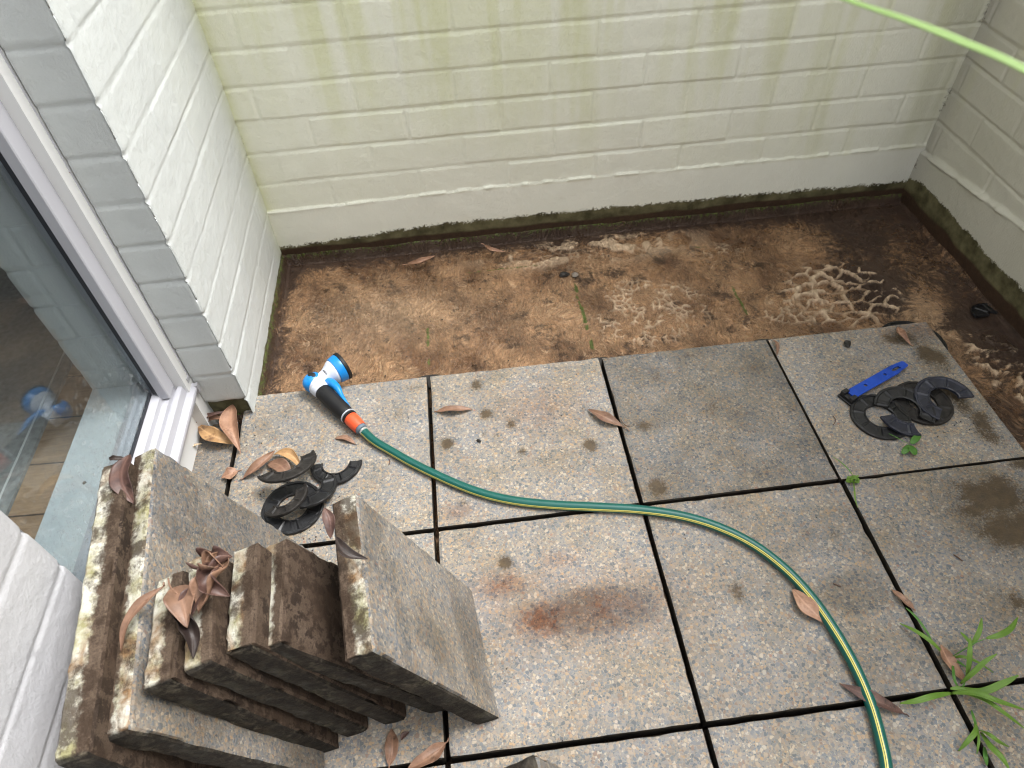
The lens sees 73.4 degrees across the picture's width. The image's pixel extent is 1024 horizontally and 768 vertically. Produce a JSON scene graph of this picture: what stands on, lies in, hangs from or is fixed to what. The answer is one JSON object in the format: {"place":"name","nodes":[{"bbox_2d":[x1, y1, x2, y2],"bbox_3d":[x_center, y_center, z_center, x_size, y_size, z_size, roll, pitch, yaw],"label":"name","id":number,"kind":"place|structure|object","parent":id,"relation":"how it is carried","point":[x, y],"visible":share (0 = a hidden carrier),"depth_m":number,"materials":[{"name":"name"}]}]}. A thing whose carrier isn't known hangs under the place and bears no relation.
{"place":"outdoors","nodes":[
{"label":"outdoors","id":0,"kind":"place"},
{"bbox_2d":[237,193,1023,767],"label":"floor","id":1,"kind":"structure","parent":0,"point":[873,265],"depth_m":1.81,"materials":[{"name":"brown soil"}]},
{"bbox_2d":[0,510,82,767],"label":"wall","id":2,"kind":"structure","parent":1,"relation":"on","point":[40,593],"depth_m":0.80,"materials":[{"name":"white paint"}]},
{"bbox_2d":[0,46,218,471],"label":"window frame","id":3,"kind":"structure","parent":1,"relation":"on","point":[20,110],"depth_m":1.13,"materials":[{"name":"white"}]},
{"bbox_2d":[8,364,92,539],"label":"interior floor","id":4,"kind":"structure","parent":3,"relation":"attached to","point":[31,501],"depth_m":1.37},
{"bbox_2d":[0,267,72,516],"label":"rug","id":5,"kind":"object","parent":4,"relation":"on","point":[36,363],"visible":0.42,"depth_m":1.49,"materials":[{"name":"carpet"}]},
{"bbox_2d":[0,174,138,388],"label":"window reveal","id":6,"kind":"object","parent":3,"relation":"attached to","point":[37,274],"depth_m":1.21,"materials":[{"name":"white paint"}]},
{"bbox_2d":[0,49,200,582],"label":"window","id":7,"kind":"structure","parent":3,"relation":"attached to","point":[159,412],"depth_m":1.19,"materials":[{"name":"white metal"}]},
{"bbox_2d":[35,385,134,572],"bbox_3d":[-0.763,0.241,1.173,0.085,0.006,0.630,-6,48,-3],"label":"window ledge","id":8,"kind":"object","parent":7,"relation":"attached to","point":[60,535],"depth_m":1.24,"materials":[{"name":"grey paint"}]},
{"bbox_2d":[0,0,281,422],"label":"wing wall","id":9,"kind":"structure","parent":1,"relation":"on","point":[129,100],"depth_m":1.25,"materials":[{"name":"white paint"}]},
{"bbox_2d":[192,422,240,496],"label":"paver","id":10,"kind":"object","parent":1,"relation":"on","point":[213,461],"visible":0.22,"depth_m":1.46,"materials":[{"name":"grey concrete"}]},
{"bbox_2d":[209,415,219,420],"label":"leaf","id":11,"kind":"object","parent":10,"relation":"on","point":[215,417],"visible":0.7,"depth_m":1.51,"materials":[{"name":"brown plant"}]},
{"bbox_2d":[207,411,222,417],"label":"leaf","id":12,"kind":"object","parent":10,"relation":"on","point":[214,413],"visible":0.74,"depth_m":1.50,"materials":[{"name":"brown plant"}]},
{"bbox_2d":[198,425,232,443],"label":"leaf","id":13,"kind":"object","parent":10,"relation":"on","point":[211,433],"visible":1,"depth_m":1.48,"materials":[{"name":"brown plant"}]},
{"bbox_2d":[228,377,435,547],"bbox_3d":[-0.380,0.165,1.463,0.416,0.034,0.403,-6,48,-3],"label":"paver","id":14,"kind":"object","parent":1,"relation":"on","point":[397,494],"visible":0.69,"depth_m":1.47,"materials":[{"name":"grey concrete"}]},
{"bbox_2d":[219,404,240,452],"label":"leaf","id":15,"kind":"object","parent":14,"relation":"on","point":[228,424],"visible":1,"depth_m":1.48,"materials":[{"name":"brown plant"}]},
{"bbox_2d":[221,467,241,478],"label":"leaf","id":16,"kind":"object","parent":14,"relation":"on","point":[230,472],"visible":1,"depth_m":1.42,"materials":[{"name":"brown plant"}]},
{"bbox_2d":[240,450,274,479],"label":"leaf","id":17,"kind":"object","parent":14,"relation":"on","point":[257,464],"visible":1,"depth_m":1.42,"materials":[{"name":"brown plant"}]},
{"bbox_2d":[274,448,299,464],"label":"leaf","id":18,"kind":"object","parent":17,"relation":"on","point":[290,454],"visible":0.82,"depth_m":1.43,"materials":[{"name":"brown plant"}]},
{"bbox_2d":[267,458,290,480],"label":"leaf","id":19,"kind":"object","parent":14,"relation":"on","point":[280,464],"visible":0.77,"depth_m":1.42,"materials":[{"name":"brown plant"}]},
{"bbox_2d":[257,450,316,483],"bbox_3d":[-0.442,0.172,1.375,0.123,0.007,0.061,-26,33,-27],"label":"spacer ring","id":20,"kind":"object","parent":14,"relation":"on","point":[306,463],"visible":1,"depth_m":1.37,"materials":[{"name":"black plastic"}]},
{"bbox_2d":[261,481,323,534],"bbox_3d":[-0.437,0.246,1.367,0.123,0.007,0.122,-6,48,-3],"label":"spacer ring","id":21,"kind":"object","parent":14,"relation":"on","point":[308,518],"visible":0.69,"depth_m":1.36,"materials":[{"name":"black plastic"}]},
{"bbox_2d":[264,484,307,517],"bbox_3d":[-0.435,0.234,1.342,0.096,0.007,0.046,-38,41,-22],"label":"spacer ring","id":22,"kind":"object","parent":21,"relation":"on","point":[295,502],"visible":1,"depth_m":1.34,"materials":[{"name":"black plastic"}]},
{"bbox_2d":[310,460,361,484],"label":"spacer ring","id":23,"kind":"object","parent":14,"relation":"on","point":[346,474],"visible":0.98,"depth_m":1.41,"materials":[{"name":"black plastic"}]},
{"bbox_2d":[299,473,336,508],"bbox_3d":[-0.380,0.214,1.367,0.049,0.007,0.108,12,36,20],"label":"spacer ring","id":24,"kind":"object","parent":23,"relation":"on","point":[325,491],"visible":1,"depth_m":1.36,"materials":[{"name":"black plastic"}]},
{"bbox_2d":[335,435,355,444],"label":"leaf","id":25,"kind":"object","parent":14,"relation":"on","point":[347,438],"visible":1,"depth_m":1.47,"materials":[{"name":"brown plant"}]},
{"bbox_2d":[302,353,892,767],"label":"garden hose","id":26,"kind":"object","parent":14,"relation":"on","point":[323,386],"visible":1,"depth_m":1.33,"materials":[{"name":"green rubber"}]},
{"bbox_2d":[306,533,446,767],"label":"paver","id":27,"kind":"object","parent":1,"relation":"on","point":[366,748],"visible":0.12,"depth_m":1.08,"materials":[{"name":"grey concrete"}]},
{"bbox_2d":[55,463,223,767],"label":"paver","id":28,"kind":"object","parent":27,"relation":"on","point":[84,741],"visible":0.22,"depth_m":0.80,"materials":[{"name":"brown concrete"}]},
{"bbox_2d":[109,455,123,460],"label":"leaf","id":29,"kind":"object","parent":28,"relation":"on","point":[112,457],"visible":1,"depth_m":0.96,"materials":[{"name":"brown plant"}]},
{"bbox_2d":[109,454,133,503],"bbox_3d":[-0.538,0.130,0.947,0.030,0.026,0.079,-15,49,-10],"label":"leaf","id":30,"kind":"object","parent":28,"relation":"on","point":[119,478],"visible":1,"depth_m":0.94,"materials":[{"name":"brown plant"}]},
{"bbox_2d":[107,448,323,767],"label":"paver","id":31,"kind":"object","parent":27,"relation":"on","point":[181,514],"visible":0.37,"depth_m":0.92,"materials":[{"name":"grey concrete"}]},
{"bbox_2d":[119,582,164,651],"bbox_3d":[-0.447,0.276,0.823,0.016,0.034,0.083,24,54,22],"label":"leaf","id":32,"kind":"object","parent":31,"relation":"on","point":[138,604],"visible":1,"depth_m":0.82,"materials":[{"name":"brown plant"}]},
{"bbox_2d":[143,571,338,752],"bbox_3d":[-0.360,0.409,0.972,0.041,0.403,0.145,-21,49,5],"label":"paver","id":33,"kind":"object","parent":31,"relation":"on","point":[168,677],"visible":0.38,"depth_m":0.85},
{"bbox_2d":[163,578,194,627],"bbox_3d":[-0.395,0.251,0.813,0.075,0.022,0.034,30,56,26],"label":"leaf","id":34,"kind":"object","parent":33,"relation":"on","point":[180,610],"visible":1,"depth_m":0.81,"materials":[{"name":"brown plant"}]},
{"bbox_2d":[184,557,367,736],"bbox_3d":[-0.323,0.389,0.989,0.041,0.403,0.152,-23,50,3],"label":"paver","id":35,"kind":"object","parent":27,"relation":"on","point":[212,662],"visible":0.44,"depth_m":0.86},
{"bbox_2d":[171,614,199,658],"bbox_3d":[-0.378,0.282,0.800,0.022,0.033,0.066,-30,53,-22],"label":"leaf","id":36,"kind":"object","parent":35,"relation":"on","point":[191,634],"visible":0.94,"depth_m":0.80,"materials":[{"name":"brown plant"}]},
{"bbox_2d":[178,588,203,617],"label":"leaf","id":37,"kind":"object","parent":36,"relation":"on","point":[183,593],"visible":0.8,"depth_m":0.81,"materials":[{"name":"brown plant"}]},
{"bbox_2d":[189,551,228,612],"bbox_3d":[-0.361,0.230,0.820,0.027,0.041,0.075,18,52,18],"label":"leaf","id":38,"kind":"object","parent":35,"relation":"on","point":[193,585],"visible":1,"depth_m":0.81,"materials":[{"name":"brown plant"}]},
{"bbox_2d":[186,545,232,570],"bbox_3d":[-0.363,0.214,0.831,0.045,0.042,0.030,-6,48,-3],"label":"leaf","id":39,"kind":"object","parent":35,"relation":"on","point":[222,556],"visible":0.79,"depth_m":0.83,"materials":[{"name":"brown plant"}]},
{"bbox_2d":[197,550,222,570],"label":"leaf","id":40,"kind":"object","parent":39,"relation":"on","point":[205,554],"visible":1,"depth_m":0.82,"materials":[{"name":"brown plant"}]},
{"bbox_2d":[196,562,229,596],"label":"leaf","id":41,"kind":"object","parent":40,"relation":"on","point":[218,589],"visible":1,"depth_m":0.81,"materials":[{"name":"brown plant"}]},
{"bbox_2d":[226,543,405,724],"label":"paver","id":42,"kind":"object","parent":27,"relation":"on","point":[247,637],"visible":0.38,"depth_m":0.87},
{"bbox_2d":[266,539,444,712],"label":"paver","id":43,"kind":"object","parent":27,"relation":"on","point":[305,625],"visible":0.49,"depth_m":0.91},
{"bbox_2d":[385,728,398,767],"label":"leaf","id":44,"kind":"object","parent":27,"relation":"on","point":[391,746],"visible":1,"depth_m":1.06,"materials":[{"name":"brown plant"}]},
{"bbox_2d":[401,731,408,739],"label":"leaf","id":45,"kind":"object","parent":27,"relation":"on","point":[404,734],"visible":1,"depth_m":1.08,"materials":[{"name":"brown plant"}]},
{"bbox_2d":[408,738,448,767],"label":"leaf","id":46,"kind":"object","parent":27,"relation":"on","point":[432,753],"visible":1,"depth_m":1.05,"materials":[{"name":"brown plant"}]},
{"bbox_2d":[402,256,433,264],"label":"leaf","id":47,"kind":"object","parent":1,"relation":"on","point":[420,260],"visible":1,"depth_m":1.90,"materials":[{"name":"brown plant"}]},
{"bbox_2d":[418,374,438,423],"bbox_3d":[-0.189,0.033,1.593,0.149,0.005,0.149,-6,48,-3],"label":"spacer pad","id":48,"kind":"object","parent":1,"relation":"on","point":[428,378],"visible":0.06,"depth_m":1.63,"materials":[{"name":"black plastic"}]},
{"bbox_2d":[424,765,445,767],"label":"paver","id":49,"kind":"object","parent":1,"relation":"on","point":[441,766],"visible":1,"depth_m":1.05,"materials":[{"name":"grey concrete"}]},
{"bbox_2d":[481,243,504,251],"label":"leaf","id":50,"kind":"object","parent":1,"relation":"on","point":[488,247],"visible":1,"depth_m":1.92,"materials":[{"name":"brown plant"}]},
{"bbox_2d":[430,358,638,531],"bbox_3d":[0.030,0.118,1.484,0.399,0.034,0.403,-6,48,-3],"label":"paver","id":51,"kind":"object","parent":1,"relation":"on","point":[588,462],"visible":0.94,"depth_m":1.46,"materials":[{"name":"grey concrete"}]},
{"bbox_2d":[434,405,471,411],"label":"leaf","id":52,"kind":"object","parent":51,"relation":"on","point":[453,408],"visible":1,"depth_m":1.51,"materials":[{"name":"brown plant"}]},
{"bbox_2d":[588,409,629,430],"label":"leaf","id":53,"kind":"object","parent":51,"relation":"on","point":[604,416],"visible":1,"depth_m":1.48,"materials":[{"name":"brown plant"}]},
{"bbox_2d":[559,271,569,276],"bbox_3d":[0.142,-0.298,1.869,0.024,0.012,0.025,28,55,25],"label":"soil clod","id":54,"kind":"object","parent":1,"relation":"on","point":[564,274],"visible":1,"depth_m":1.86,"materials":[{"name":"stone"}]},
{"bbox_2d":[439,512,699,761],"bbox_3d":[0.078,0.419,1.214,0.399,0.034,0.399,-6,48,-3],"label":"paver","id":55,"kind":"object","parent":1,"relation":"on","point":[600,652],"visible":0.89,"depth_m":1.18,"materials":[{"name":"grey concrete"}]},
{"bbox_2d":[332,494,498,724],"bbox_3d":[-0.135,0.349,1.022,0.041,0.403,0.231,-25,49,7],"label":"paver","id":56,"kind":"object","parent":55,"relation":"on","point":[410,623],"visible":0.98,"depth_m":0.94,"materials":[{"name":"grey concrete"}]},
{"bbox_2d":[322,508,334,538],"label":"leaf","id":57,"kind":"object","parent":56,"relation":"on","point":[328,518],"visible":1,"depth_m":0.90,"materials":[{"name":"brown plant"}]},
{"bbox_2d":[335,537,367,558],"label":"leaf","id":58,"kind":"object","parent":56,"relation":"on","point":[344,549],"visible":1,"depth_m":0.86,"materials":[{"name":"brown plant"}]},
{"bbox_2d":[450,729,712,767],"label":"paver","id":59,"kind":"object","parent":1,"relation":"on","point":[685,749],"visible":1,"depth_m":1.06,"materials":[{"name":"grey concrete"}]},
{"bbox_2d":[504,755,560,767],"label":"paver","id":60,"kind":"object","parent":59,"relation":"on","point":[532,761],"visible":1,"depth_m":0.72,"materials":[{"name":"grey concrete"}]},
{"bbox_2d":[192,0,990,254],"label":"back wall","id":61,"kind":"structure","parent":1,"relation":"on","point":[368,123],"depth_m":1.72,"materials":[{"name":"beige paint"}]},
{"bbox_2d":[591,357,611,404],"bbox_3d":[0.213,-0.009,1.611,0.149,0.005,0.148,-6,48,-3],"label":"spacer pad","id":62,"kind":"object","parent":1,"relation":"on","point":[600,359],"visible":0.04,"depth_m":1.66,"materials":[{"name":"black plastic"}]},
{"bbox_2d":[240,216,1012,762],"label":"crumbs","id":63,"kind":"object","parent":1,"relation":"on","point":[576,374],"visible":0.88,"depth_m":1.70,"materials":[{"name":"grey"}]},
{"bbox_2d":[601,340,837,505],"bbox_3d":[0.432,0.074,1.506,0.399,0.034,0.402,-6,48,-3],"label":"paver","id":64,"kind":"object","parent":1,"relation":"on","point":[716,421],"visible":0.98,"depth_m":1.47,"materials":[{"name":"grey concrete"}]},
{"bbox_2d":[643,483,945,726],"bbox_3d":[0.480,0.375,1.236,0.399,0.034,0.399,-6,48,-3],"label":"paver","id":65,"kind":"object","parent":1,"relation":"on","point":[748,654],"visible":0.96,"depth_m":1.20,"materials":[{"name":"grey concrete"}]},
{"bbox_2d":[792,589,822,622],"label":"leaf","id":66,"kind":"object","parent":65,"relation":"on","point":[807,605],"visible":1,"depth_m":1.19,"materials":[{"name":"brown plant"}]},
{"bbox_2d":[891,589,915,610],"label":"leaf","id":67,"kind":"object","parent":65,"relation":"on","point":[905,600],"visible":1,"depth_m":1.19,"materials":[{"name":"brown plant"}]},
{"bbox_2d":[705,695,987,767],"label":"paver","id":68,"kind":"object","parent":1,"relation":"on","point":[930,733],"visible":0.94,"depth_m":1.06,"materials":[{"name":"grey concrete"}]},
{"bbox_2d":[839,683,909,716],"bbox_3d":[0.573,0.500,1.084,0.106,0.018,0.021,20,52,19],"label":"leaf","id":69,"kind":"object","parent":68,"relation":"on","point":[883,702],"visible":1,"depth_m":1.08,"materials":[{"name":"brown plant"}]},
{"bbox_2d":[767,322,1023,484],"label":"paver","id":70,"kind":"object","parent":1,"relation":"on","point":[818,381],"visible":0.83,"depth_m":1.49,"materials":[{"name":"grey concrete"}]},
{"bbox_2d":[772,339,779,355],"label":"leaf","id":71,"kind":"object","parent":70,"relation":"on","point":[777,346],"visible":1,"depth_m":1.61,"materials":[{"name":"brown plant"}]},
{"bbox_2d":[844,340,850,346],"bbox_3d":[0.787,-0.096,1.610,0.016,0.009,0.023,26,54,23],"label":"soil clod","id":72,"kind":"object","parent":70,"relation":"on","point":[847,343],"visible":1,"depth_m":1.61,"materials":[{"name":"black soil"}]},
{"bbox_2d":[837,361,907,405],"bbox_3d":[0.807,-0.007,1.523,0.194,0.018,0.036,-25,52,-18],"label":"pry tool","id":73,"kind":"object","parent":70,"relation":"on","point":[855,392],"visible":1,"depth_m":1.51,"materials":[{"name":"blue plastic"}]},
{"bbox_2d":[849,394,911,439],"bbox_3d":[0.786,0.069,1.464,0.123,0.007,0.123,-6,48,-3],"label":"spacer ring","id":74,"kind":"object","parent":70,"relation":"on","point":[861,405],"visible":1,"depth_m":1.46,"materials":[{"name":"black plastic"}]},
{"bbox_2d":[880,414,921,436],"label":"spacer ring","id":75,"kind":"object","parent":74,"relation":"on","point":[894,423],"visible":1,"depth_m":1.43,"materials":[{"name":"black plastic"}]},
{"bbox_2d":[896,327,912,345],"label":"leaf","id":76,"kind":"object","parent":70,"relation":"on","point":[901,332],"visible":1,"depth_m":1.61,"materials":[{"name":"brown plant"}]},
{"bbox_2d":[890,434,920,454],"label":"clover sprig","id":77,"kind":"object","parent":70,"relation":"on","point":[909,447],"visible":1,"depth_m":1.40,"materials":[{"name":"green plant"}]},
{"bbox_2d":[894,381,953,425],"bbox_3d":[0.888,0.041,1.485,0.123,0.007,0.122,-6,48,-3],"label":"spacer ring","id":78,"kind":"object","parent":70,"relation":"on","point":[941,399],"visible":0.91,"depth_m":1.48,"materials":[{"name":"black plastic"}]},
{"bbox_2d":[873,386,935,423],"bbox_3d":[0.849,0.037,1.478,0.122,0.012,0.075,21,53,20],"label":"spacer ring","id":79,"kind":"object","parent":78,"relation":"on","point":[884,397],"visible":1,"depth_m":1.48,"materials":[{"name":"black plastic"}]},
{"bbox_2d":[914,376,974,420],"bbox_3d":[0.920,0.022,1.480,0.123,0.017,0.090,-25,52,-18],"label":"spacer ring","id":80,"kind":"object","parent":79,"relation":"on","point":[924,387],"visible":1,"depth_m":1.48,"materials":[{"name":"black plastic"}]},
{"bbox_2d":[882,321,947,349],"bbox_3d":[0.963,-0.097,1.651,0.157,0.007,0.156,-6,48,-3],"label":"spacer pad","id":81,"kind":"object","parent":1,"relation":"on","point":[910,322],"visible":0.18,"depth_m":1.69,"materials":[{"name":"black plastic"}]},
{"bbox_2d":[842,459,1023,691],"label":"paver","id":82,"kind":"object","parent":1,"relation":"on","point":[972,517],"visible":0.97,"depth_m":1.26,"materials":[{"name":"grey concrete"}]},
{"bbox_2d":[832,456,860,507],"bbox_3d":[0.673,0.188,1.359,0.035,0.013,0.122,-6,48,-3],"label":"joint weed","id":83,"kind":"object","parent":82,"relation":"on","point":[849,479],"visible":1,"depth_m":1.36,"materials":[{"name":"green plant"}]},
{"bbox_2d":[940,645,964,679],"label":"leaf","id":84,"kind":"object","parent":82,"relation":"on","point":[949,658],"visible":1,"depth_m":1.12,"materials":[{"name":"brown plant"}]},
{"bbox_2d":[900,608,1023,728],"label":"grass weed","id":85,"kind":"object","parent":82,"relation":"on","point":[982,693],"depth_m":1.08,"materials":[{"name":"green plant"}]},
{"bbox_2d":[900,0,1023,338],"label":"wall","id":86,"kind":"structure","parent":1,"relation":"on","point":[962,198],"depth_m":1.71,"materials":[{"name":"beige paint"}]},
{"bbox_2d":[970,303,997,317],"bbox_3d":[1.188,-0.187,1.722,0.099,0.007,0.049,-11,41,-13],"label":"plastic flake","id":87,"kind":"object","parent":1,"relation":"on","point":[979,310],"visible":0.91,"depth_m":1.72,"materials":[{"name":"black plastic"}]},
{"bbox_2d":[951,683,1023,767],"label":"paver","id":88,"kind":"object","parent":1,"relation":"on","point":[1000,726],"visible":0.62,"depth_m":1.07,"materials":[{"name":"grey concrete"}]},
{"bbox_2d":[958,710,1009,767],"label":"grass weed","id":89,"kind":"object","parent":88,"relation":"on","point":[972,735],"depth_m":1.03,"materials":[{"name":"green plant"}]},
{"bbox_2d":[841,0,1023,73],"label":"grass stalk","id":90,"kind":"object","parent":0,"point":[984,50],"depth_m":0.28,"materials":[{"name":"green plant"}]}
]}

